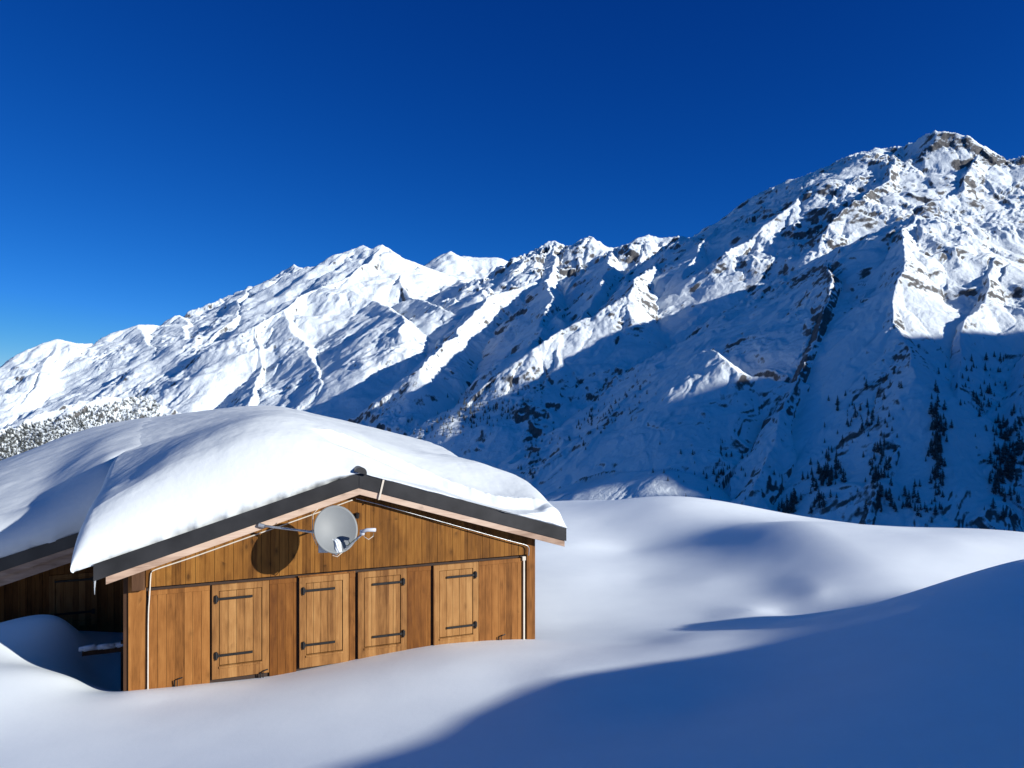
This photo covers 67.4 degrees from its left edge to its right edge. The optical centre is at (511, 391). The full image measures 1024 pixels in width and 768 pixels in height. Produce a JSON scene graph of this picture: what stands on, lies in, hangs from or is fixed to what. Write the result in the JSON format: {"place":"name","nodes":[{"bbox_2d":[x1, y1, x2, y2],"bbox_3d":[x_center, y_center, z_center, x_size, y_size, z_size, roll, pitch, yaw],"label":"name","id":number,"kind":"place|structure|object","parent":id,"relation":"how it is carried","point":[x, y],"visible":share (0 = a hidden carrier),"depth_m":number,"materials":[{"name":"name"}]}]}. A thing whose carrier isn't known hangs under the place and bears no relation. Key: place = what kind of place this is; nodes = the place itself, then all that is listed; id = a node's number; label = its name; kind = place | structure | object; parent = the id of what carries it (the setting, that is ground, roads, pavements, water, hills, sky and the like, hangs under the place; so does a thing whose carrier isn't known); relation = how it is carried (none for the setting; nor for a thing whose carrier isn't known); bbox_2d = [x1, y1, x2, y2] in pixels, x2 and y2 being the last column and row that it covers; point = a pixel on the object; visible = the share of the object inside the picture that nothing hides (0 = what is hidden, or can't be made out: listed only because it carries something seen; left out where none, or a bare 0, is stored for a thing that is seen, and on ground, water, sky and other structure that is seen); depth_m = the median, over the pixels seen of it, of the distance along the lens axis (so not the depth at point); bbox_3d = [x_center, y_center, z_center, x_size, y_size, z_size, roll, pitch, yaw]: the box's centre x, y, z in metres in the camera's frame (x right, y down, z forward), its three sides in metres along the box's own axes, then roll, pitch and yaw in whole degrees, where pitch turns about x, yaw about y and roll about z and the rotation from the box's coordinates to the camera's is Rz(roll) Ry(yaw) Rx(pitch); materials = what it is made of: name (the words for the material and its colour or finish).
{"place":"outdoors","nodes":[
{"label":"outdoors","id":0,"kind":"place"},
{"bbox_2d":[0,130,1023,531],"bbox_3d":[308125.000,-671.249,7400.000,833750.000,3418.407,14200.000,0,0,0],"label":"mountains","id":1,"kind":"structure","parent":0,"point":[760,328],"depth_m":3809.87,"materials":[{"name":"white snow"}]},
{"bbox_2d":[0,347,1023,522],"bbox_3d":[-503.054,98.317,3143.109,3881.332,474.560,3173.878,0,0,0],"label":"forest","id":2,"kind":"object","parent":1,"relation":"on","point":[98,419],"visible":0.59,"depth_m":2119.80,"materials":[{"name":"green plant"}]},
{"bbox_2d":[787,500,792,512],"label":"spruce tree","id":3,"kind":"object","parent":1,"relation":"on","point":[790,507],"visible":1,"depth_m":1871.86,"materials":[{"name":"green plant"}]},
{"bbox_2d":[792,489,797,503],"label":"spruce tree","id":4,"kind":"object","parent":1,"relation":"on","point":[795,498],"visible":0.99,"depth_m":1893.50,"materials":[{"name":"green plant"}]},
{"bbox_2d":[816,489,820,500],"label":"spruce tree","id":5,"kind":"object","parent":1,"relation":"on","point":[818,496],"visible":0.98,"depth_m":1844.67,"materials":[{"name":"green plant"}]},
{"bbox_2d":[820,493,826,504],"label":"spruce tree","id":6,"kind":"object","parent":1,"relation":"on","point":[821,502],"visible":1,"depth_m":1821.83,"materials":[{"name":"green plant"}]},
{"bbox_2d":[834,455,838,469],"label":"spruce tree","id":7,"kind":"object","parent":1,"relation":"on","point":[836,464],"visible":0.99,"depth_m":1919.62,"materials":[{"name":"green plant"}]},
{"bbox_2d":[840,468,846,482],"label":"spruce tree","id":8,"kind":"object","parent":1,"relation":"on","point":[843,477],"visible":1,"depth_m":1858.06,"materials":[{"name":"green plant"}]},
{"bbox_2d":[874,470,879,480],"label":"spruce tree","id":9,"kind":"object","parent":1,"relation":"on","point":[875,474],"visible":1,"depth_m":1781.71,"materials":[{"name":"green plant"}]},
{"bbox_2d":[876,482,883,496],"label":"spruce tree","id":10,"kind":"object","parent":1,"relation":"on","point":[880,490],"visible":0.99,"depth_m":1741.47,"materials":[{"name":"green plant"}]},
{"bbox_2d":[883,457,889,469],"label":"spruce tree","id":11,"kind":"object","parent":1,"relation":"on","point":[886,463],"visible":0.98,"depth_m":1799.63,"materials":[{"name":"green plant"}]},
{"bbox_2d":[912,485,916,497],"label":"spruce tree","id":12,"kind":"object","parent":1,"relation":"on","point":[913,496],"visible":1,"depth_m":1716.50,"materials":[{"name":"green plant"}]},
{"bbox_2d":[915,491,920,502],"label":"spruce tree","id":13,"kind":"object","parent":1,"relation":"on","point":[918,498],"visible":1,"depth_m":1700.48,"materials":[{"name":"green plant"}]},
{"bbox_2d":[928,441,933,452],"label":"spruce tree","id":14,"kind":"object","parent":1,"relation":"on","point":[930,448],"visible":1,"depth_m":1809.81,"materials":[{"name":"green plant"}]},
{"bbox_2d":[932,444,938,458],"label":"spruce tree","id":15,"kind":"object","parent":1,"relation":"on","point":[935,453],"visible":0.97,"depth_m":1792.69,"materials":[{"name":"green plant"}]},
{"bbox_2d":[932,434,938,445],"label":"spruce tree","id":16,"kind":"object","parent":1,"relation":"on","point":[933,443],"visible":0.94,"depth_m":1821.79,"materials":[{"name":"green plant"}]},
{"bbox_2d":[935,394,941,406],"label":"spruce tree","id":17,"kind":"object","parent":1,"relation":"on","point":[937,401],"visible":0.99,"depth_m":1926.19,"materials":[{"name":"green plant"}]},
{"bbox_2d":[986,453,993,463],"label":"spruce tree","id":18,"kind":"object","parent":1,"relation":"on","point":[991,460],"visible":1,"depth_m":1775.86,"materials":[{"name":"green plant"}]},
{"bbox_2d":[991,479,997,494],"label":"spruce tree","id":19,"kind":"object","parent":1,"relation":"on","point":[994,490],"visible":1,"depth_m":1694.70,"materials":[{"name":"green plant"}]},
{"bbox_2d":[998,451,1004,463],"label":"spruce tree","id":20,"kind":"object","parent":1,"relation":"on","point":[1002,460],"visible":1,"depth_m":1766.77,"materials":[{"name":"green plant"}]},
{"bbox_2d":[1000,415,1005,428],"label":"spruce tree","id":21,"kind":"object","parent":1,"relation":"on","point":[1003,424],"visible":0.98,"depth_m":1916.50,"materials":[{"name":"green plant"}]},
{"bbox_2d":[1000,505,1005,518],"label":"spruce tree","id":22,"kind":"object","parent":1,"relation":"on","point":[1002,514],"visible":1,"depth_m":1616.99,"materials":[{"name":"green plant"}]},
{"bbox_2d":[1008,465,1013,479],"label":"spruce tree","id":23,"kind":"object","parent":1,"relation":"on","point":[1011,475],"visible":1,"depth_m":1730.81,"materials":[{"name":"green plant"}]},
{"bbox_2d":[1011,450,1018,463],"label":"spruce tree","id":24,"kind":"object","parent":1,"relation":"on","point":[1013,460],"visible":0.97,"depth_m":1769.04,"materials":[{"name":"green plant"}]},
{"bbox_2d":[1012,419,1018,430],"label":"spruce tree","id":25,"kind":"object","parent":1,"relation":"on","point":[1015,426],"visible":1,"depth_m":1868.23,"materials":[{"name":"green plant"}]},
{"bbox_2d":[1016,443,1023,455],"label":"spruce tree","id":26,"kind":"object","parent":1,"relation":"on","point":[1019,453],"visible":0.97,"depth_m":1785.76,"materials":[{"name":"green plant"}]},
{"bbox_2d":[0,496,1023,767],"bbox_3d":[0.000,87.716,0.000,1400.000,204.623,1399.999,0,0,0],"label":"snow ground","id":27,"kind":"structure","parent":0,"point":[684,632],"depth_m":13.00,"materials":[{"name":"white snow"}]},
{"bbox_2d":[0,466,565,690],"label":"chalet","id":28,"kind":"object","parent":27,"relation":"on","point":[242,596],"visible":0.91,"depth_m":15.44,"materials":[{"name":"wood"}]},
{"bbox_2d":[0,417,151,557],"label":"wing roof snow","id":29,"kind":"structure","parent":28,"relation":"on","point":[50,491],"depth_m":19.39,"materials":[{"name":"white snow"}]},
{"bbox_2d":[258,505,375,556],"bbox_3d":[-3.676,2.589,14.339,1.901,0.938,1.715,0,0,-25],"label":"satellite dish","id":30,"kind":"object","parent":28,"relation":"attached to","point":[332,523],"visible":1,"depth_m":14.26,"materials":[{"name":"grey paint"}]},
{"bbox_2d":[334,539,341,552],"bbox_3d":[-3.210,2.840,14.164,0.143,0.239,0.195,0,0,-37],"label":"snow patch","id":31,"kind":"object","parent":30,"relation":"in","point":[337,542],"visible":1,"depth_m":14.13,"materials":[{"name":"white snow"}]},
{"bbox_2d":[70,405,567,572],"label":"roof snow","id":32,"kind":"structure","parent":28,"relation":"on","point":[174,475],"depth_m":15.34,"materials":[{"name":"white snow"}]},
{"bbox_2d":[378,479,383,499],"bbox_3d":[-2.614,1.948,15.386,0.138,0.431,0.008,0,0,-22],"label":"strap","id":33,"kind":"object","parent":28,"relation":"hanging from","point":[381,489],"visible":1,"depth_m":15.38,"materials":[{"name":"white plastic"}]},
{"bbox_2d":[0,0,1023,366],"label":"sky","id":34,"kind":"structure","parent":0,"point":[161,160],"materials":[{"name":"blue"}]}
]}

